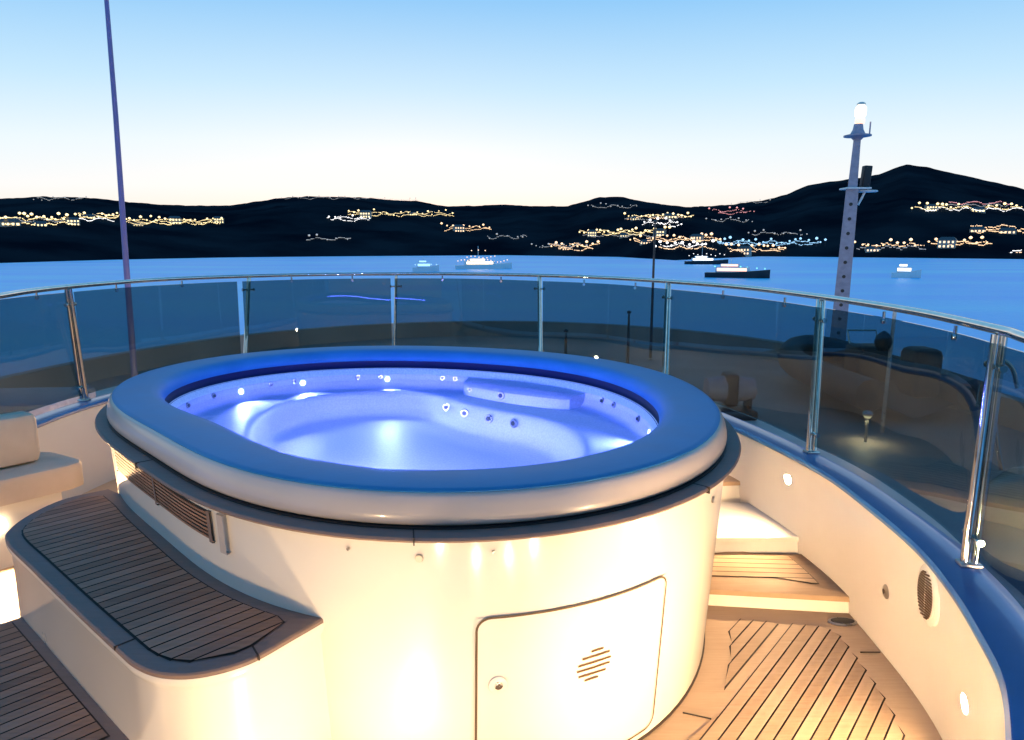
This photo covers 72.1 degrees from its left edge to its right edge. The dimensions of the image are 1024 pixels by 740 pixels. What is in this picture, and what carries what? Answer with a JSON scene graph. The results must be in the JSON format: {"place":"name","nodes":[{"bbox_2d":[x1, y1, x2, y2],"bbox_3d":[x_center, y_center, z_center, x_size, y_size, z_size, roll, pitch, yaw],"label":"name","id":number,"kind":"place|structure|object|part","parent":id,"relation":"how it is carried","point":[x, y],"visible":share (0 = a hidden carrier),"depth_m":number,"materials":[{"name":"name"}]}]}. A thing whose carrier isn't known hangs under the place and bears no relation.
{"place":"outdoors","nodes":[
{"label":"outdoors","id":0,"kind":"place"},
{"bbox_2d":[29,388,95,415],"bbox_3d":[-4.896,0.620,6.775,1.352,0.742,0.926,-1,10,-6],"label":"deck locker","id":1,"kind":"object","parent":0,"point":[41,410],"visible":0.14,"depth_m":6.50,"materials":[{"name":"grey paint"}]},
{"bbox_2d":[0,479,941,739],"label":"deck","id":2,"kind":"structure","parent":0,"point":[771,674],"depth_m":2.30,"materials":[{"name":"brown wood"}]},
{"bbox_2d":[0,411,83,569],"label":"settee","id":3,"kind":"object","parent":2,"relation":"on","point":[33,478],"visible":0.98,"depth_m":3.19,"materials":[{"name":"white leather"}]},
{"bbox_2d":[0,617,128,739],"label":"boarding step","id":4,"kind":"object","parent":2,"relation":"on","point":[44,695],"visible":0.88,"depth_m":1.86,"materials":[{"name":"brown wood"}]},
{"bbox_2d":[5,489,331,739],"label":"boarding step","id":5,"kind":"object","parent":2,"relation":"on","point":[140,627],"visible":0.76,"depth_m":1.78,"materials":[{"name":"brown wood"}]},
{"bbox_2d":[94,346,740,739],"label":"hot tub","id":6,"kind":"object","parent":2,"relation":"on","point":[446,542],"visible":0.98,"depth_m":1.88,"materials":[{"name":"white"}]},
{"bbox_2d":[475,573,666,739],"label":"access door","id":7,"kind":"structure","parent":6,"relation":"in","point":[588,670],"depth_m":1.83,"materials":[{"name":"white plastic"}]},
{"bbox_2d":[34,393,1023,739],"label":"bulwark","id":8,"kind":"object","parent":2,"relation":"on","point":[938,623],"visible":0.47,"depth_m":2.35,"materials":[{"name":"white"}]},
{"bbox_2d":[0,272,1023,608],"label":"glass railing","id":9,"kind":"object","parent":8,"relation":"on","point":[928,420],"visible":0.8,"depth_m":3.75,"materials":[{"name":"glass"}]},
{"bbox_2d":[715,502,798,553],"bbox_3d":[0.957,0.781,3.343,0.673,0.170,0.492,0,10,0],"label":"deck step","id":10,"kind":"object","parent":2,"relation":"on","point":[746,527],"visible":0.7,"depth_m":3.14,"materials":[{"name":"white paint"}]},
{"bbox_2d":[721,475,739,502],"bbox_3d":[0.909,0.643,3.850,0.578,0.264,0.645,0,10,0],"label":"deck step","id":11,"kind":"object","parent":10,"relation":"on","point":[730,490],"visible":0.05,"depth_m":3.58,"materials":[{"name":"white wood"}]},
{"bbox_2d":[708,552,849,612],"bbox_3d":[0.969,0.888,2.946,0.698,0.099,0.431,0,10,0],"label":"deck step","id":12,"kind":"object","parent":2,"relation":"on","point":[799,582],"visible":0.76,"depth_m":2.83,"materials":[{"name":"brown wood"}]},
{"bbox_2d":[828,617,856,625],"bbox_3d":[1.262,0.959,2.685,0.110,0.008,0.060,0,10,0],"label":"deck drain","id":13,"kind":"object","parent":2,"relation":"on","point":[841,621],"visible":1,"depth_m":2.67,"materials":[{"name":"metal"}]},
{"bbox_2d":[0,164,1023,262],"bbox_3d":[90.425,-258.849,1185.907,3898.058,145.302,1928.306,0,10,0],"label":"hills","id":14,"kind":"structure","parent":0,"point":[279,227],"depth_m":707.07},
{"bbox_2d":[0,218,20,226],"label":"hillside house","id":15,"kind":"structure","parent":14,"relation":"on","point":[9,221],"depth_m":534.07,"materials":[{"name":"paint"}]},
{"bbox_2d":[32,221,47,225],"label":"hillside house","id":16,"kind":"structure","parent":14,"relation":"on","point":[40,223],"depth_m":552.70,"materials":[{"name":"paint"}]},
{"bbox_2d":[65,217,79,224],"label":"hillside house","id":17,"kind":"structure","parent":14,"relation":"on","point":[74,220],"depth_m":570.68,"materials":[{"name":"paint"}]},
{"bbox_2d":[82,214,96,218],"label":"hillside house","id":18,"kind":"structure","parent":14,"relation":"on","point":[92,216],"depth_m":643.11,"materials":[{"name":"paint"}]},
{"bbox_2d":[168,216,181,224],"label":"hillside house","id":19,"kind":"structure","parent":14,"relation":"on","point":[175,219],"depth_m":764.44,"materials":[{"name":"paint"}]},
{"bbox_2d":[213,216,223,222],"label":"hillside house","id":20,"kind":"structure","parent":14,"relation":"on","point":[216,219],"depth_m":793.45,"materials":[{"name":"paint"}]},
{"bbox_2d":[359,210,371,218],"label":"hillside house","id":21,"kind":"structure","parent":14,"relation":"on","point":[367,214],"depth_m":833.39,"materials":[{"name":"paint"}]},
{"bbox_2d":[453,225,464,231],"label":"hillside house","id":22,"kind":"structure","parent":14,"relation":"on","point":[458,228],"depth_m":810.66,"materials":[{"name":"paint"}]},
{"bbox_2d":[5,196,1023,255],"bbox_3d":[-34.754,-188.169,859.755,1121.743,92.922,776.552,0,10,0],"label":"street lights","id":23,"kind":"object","parent":14,"relation":"on","point":[661,218],"visible":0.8,"depth_m":655.33,"materials":[{"name":"yellow"}]},
{"bbox_2d":[562,246,572,249],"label":"hillside house","id":24,"kind":"structure","parent":14,"relation":"on","point":[567,248],"depth_m":649.88,"materials":[{"name":"paint"}]},
{"bbox_2d":[587,230,596,236],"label":"hillside house","id":25,"kind":"structure","parent":14,"relation":"on","point":[591,233],"depth_m":689.22,"materials":[{"name":"paint"}]},
{"bbox_2d":[619,233,629,238],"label":"hillside house","id":26,"kind":"structure","parent":14,"relation":"on","point":[623,234],"depth_m":653.25,"materials":[{"name":"paint"}]},
{"bbox_2d":[630,216,641,220],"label":"hillside house","id":27,"kind":"structure","parent":14,"relation":"on","point":[633,218],"depth_m":744.92,"materials":[{"name":"paint"}]},
{"bbox_2d":[640,239,651,244],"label":"hillside house","id":28,"kind":"structure","parent":14,"relation":"on","point":[643,241],"depth_m":578.24,"materials":[{"name":"paint"}]},
{"bbox_2d":[653,228,666,236],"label":"hillside house","id":29,"kind":"structure","parent":14,"relation":"on","point":[662,231],"depth_m":601.35,"materials":[{"name":"paint"}]},
{"bbox_2d":[663,213,677,218],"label":"hillside house","id":30,"kind":"structure","parent":14,"relation":"on","point":[669,215],"depth_m":700.76,"materials":[{"name":"paint"}]},
{"bbox_2d":[690,234,703,242],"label":"hillside house","id":31,"kind":"structure","parent":14,"relation":"on","point":[700,237],"depth_m":577.42,"materials":[{"name":"paint"}]},
{"bbox_2d":[737,246,751,256],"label":"hillside house","id":32,"kind":"structure","parent":14,"relation":"on","point":[747,250],"depth_m":583.61,"materials":[{"name":"paint"}]},
{"bbox_2d":[864,246,879,252],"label":"hillside house","id":33,"kind":"structure","parent":14,"relation":"on","point":[867,249],"depth_m":569.17,"materials":[{"name":"paint"}]},
{"bbox_2d":[924,204,937,210],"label":"hillside house","id":34,"kind":"structure","parent":14,"relation":"on","point":[933,207],"depth_m":670.70,"materials":[{"name":"paint"}]},
{"bbox_2d":[937,237,956,248],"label":"hillside house","id":35,"kind":"structure","parent":14,"relation":"on","point":[946,242],"depth_m":545.02,"materials":[{"name":"paint"}]},
{"bbox_2d":[969,227,985,232],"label":"hillside house","id":36,"kind":"structure","parent":14,"relation":"on","point":[978,229],"depth_m":593.33,"materials":[{"name":"paint"}]},
{"bbox_2d":[969,207,985,212],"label":"hillside house","id":37,"kind":"structure","parent":14,"relation":"on","point":[983,209],"depth_m":669.54,"materials":[{"name":"paint"}]},
{"bbox_2d":[998,228,1016,233],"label":"hillside house","id":38,"kind":"structure","parent":14,"relation":"on","point":[1011,230],"depth_m":578.67,"materials":[{"name":"paint"}]},
{"bbox_2d":[0,255,1023,351],"bbox_3d":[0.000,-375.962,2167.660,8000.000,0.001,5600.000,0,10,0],"label":"water","id":39,"kind":"structure","parent":0,"point":[989,290],"depth_m":239.92,"materials":[{"name":"blue liquid"}]},
{"bbox_2d":[412,260,438,271],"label":"moored boat","id":40,"kind":"object","parent":39,"relation":"on","point":[423,266],"visible":0.97,"depth_m":265.12,"materials":[{"name":"white paint"}]},
{"bbox_2d":[455,250,511,268],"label":"moored boat","id":41,"kind":"object","parent":39,"relation":"on","point":[483,263],"visible":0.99,"depth_m":295.05,"materials":[{"name":"white paint"}]},
{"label":"windows","id":42,"kind":"part","parent":41,"relation":"part of","materials":[{"name":"white"}]},
{"bbox_2d":[684,247,727,263],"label":"moored boat","id":43,"kind":"object","parent":39,"relation":"on","point":[702,259],"visible":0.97,"depth_m":364.25,"materials":[{"name":"grey paint"}]},
{"bbox_2d":[705,258,769,277],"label":"moored boat","id":44,"kind":"object","parent":39,"relation":"on","point":[731,270],"visible":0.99,"depth_m":214.71,"materials":[{"name":"grey paint"}]},
{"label":"upper windows","id":45,"kind":"part","parent":44,"relation":"part of","materials":[{"name":"white"}]},
{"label":"windows","id":46,"kind":"part","parent":44,"relation":"part of","materials":[{"name":"white"}]},
{"bbox_2d":[891,264,921,277],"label":"moored boat","id":47,"kind":"object","parent":39,"relation":"on","point":[904,271],"visible":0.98,"depth_m":215.57,"materials":[{"name":"white paint"}]},
{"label":"windows","id":48,"kind":"part","parent":47,"relation":"part of","materials":[{"name":"white"}]},
{"bbox_2d":[0,0,1023,206],"label":"sky","id":49,"kind":"structure","parent":0,"point":[684,103],"materials":[{"name":"blue"}]},
{"bbox_2d":[96,339,961,545],"bbox_3d":[-0.600,0.790,8.223,13.415,0.100,17.913,0,10,0],"label":"foredeck","id":50,"kind":"object","parent":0,"point":[884,488],"visible":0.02,"depth_m":6.87,"materials":[{"name":"paint"}]},
{"bbox_2d":[104,0,130,286],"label":"whip antenna","id":51,"kind":"object","parent":50,"relation":"on","point":[125,254],"visible":0.4,"depth_m":6.34,"materials":[{"name":"blue"}]},
{"bbox_2d":[81,321,542,381],"bbox_3d":[-0.600,0.515,9.053,13.775,0.550,16.541,0,10,0],"label":"bow bulwark","id":52,"kind":"object","parent":50,"relation":"on","point":[242,340],"visible":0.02,"depth_m":14.37,"materials":[{"name":"paint"}]},
{"bbox_2d":[652,220,656,287],"bbox_3d":[2.650,-1.486,13.245,0.100,2.620,0.100,0,10,0],"label":"jackstaff","id":53,"kind":"object","parent":50,"relation":"on","point":[653,264],"visible":0.5,"depth_m":13.10,"materials":[{"name":"grey paint"}]},
{"bbox_2d":[833,102,877,310],"bbox_3d":[5.934,-2.266,12.191,0.668,4.526,0.440,0,10,0],"label":"signal mast","id":54,"kind":"object","parent":50,"relation":"on","point":[857,134],"visible":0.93,"depth_m":12.01,"materials":[{"name":"white metal"}]},
{"bbox_2d":[715,403,756,419],"bbox_3d":[2.780,0.313,8.994,0.600,0.570,0.500,0,10,0],"label":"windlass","id":55,"kind":"object","parent":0,"point":[733,413],"visible":0.02,"depth_m":8.79,"materials":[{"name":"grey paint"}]},
{"bbox_2d":[892,312,896,318],"bbox_3d":[4.270,-0.008,8.145,0.188,1.501,0.188,-8,13,-37],"label":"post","id":56,"kind":"object","parent":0,"point":[894,314],"visible":0.02,"depth_m":8.00,"materials":[{"name":"metal"}]}
]}

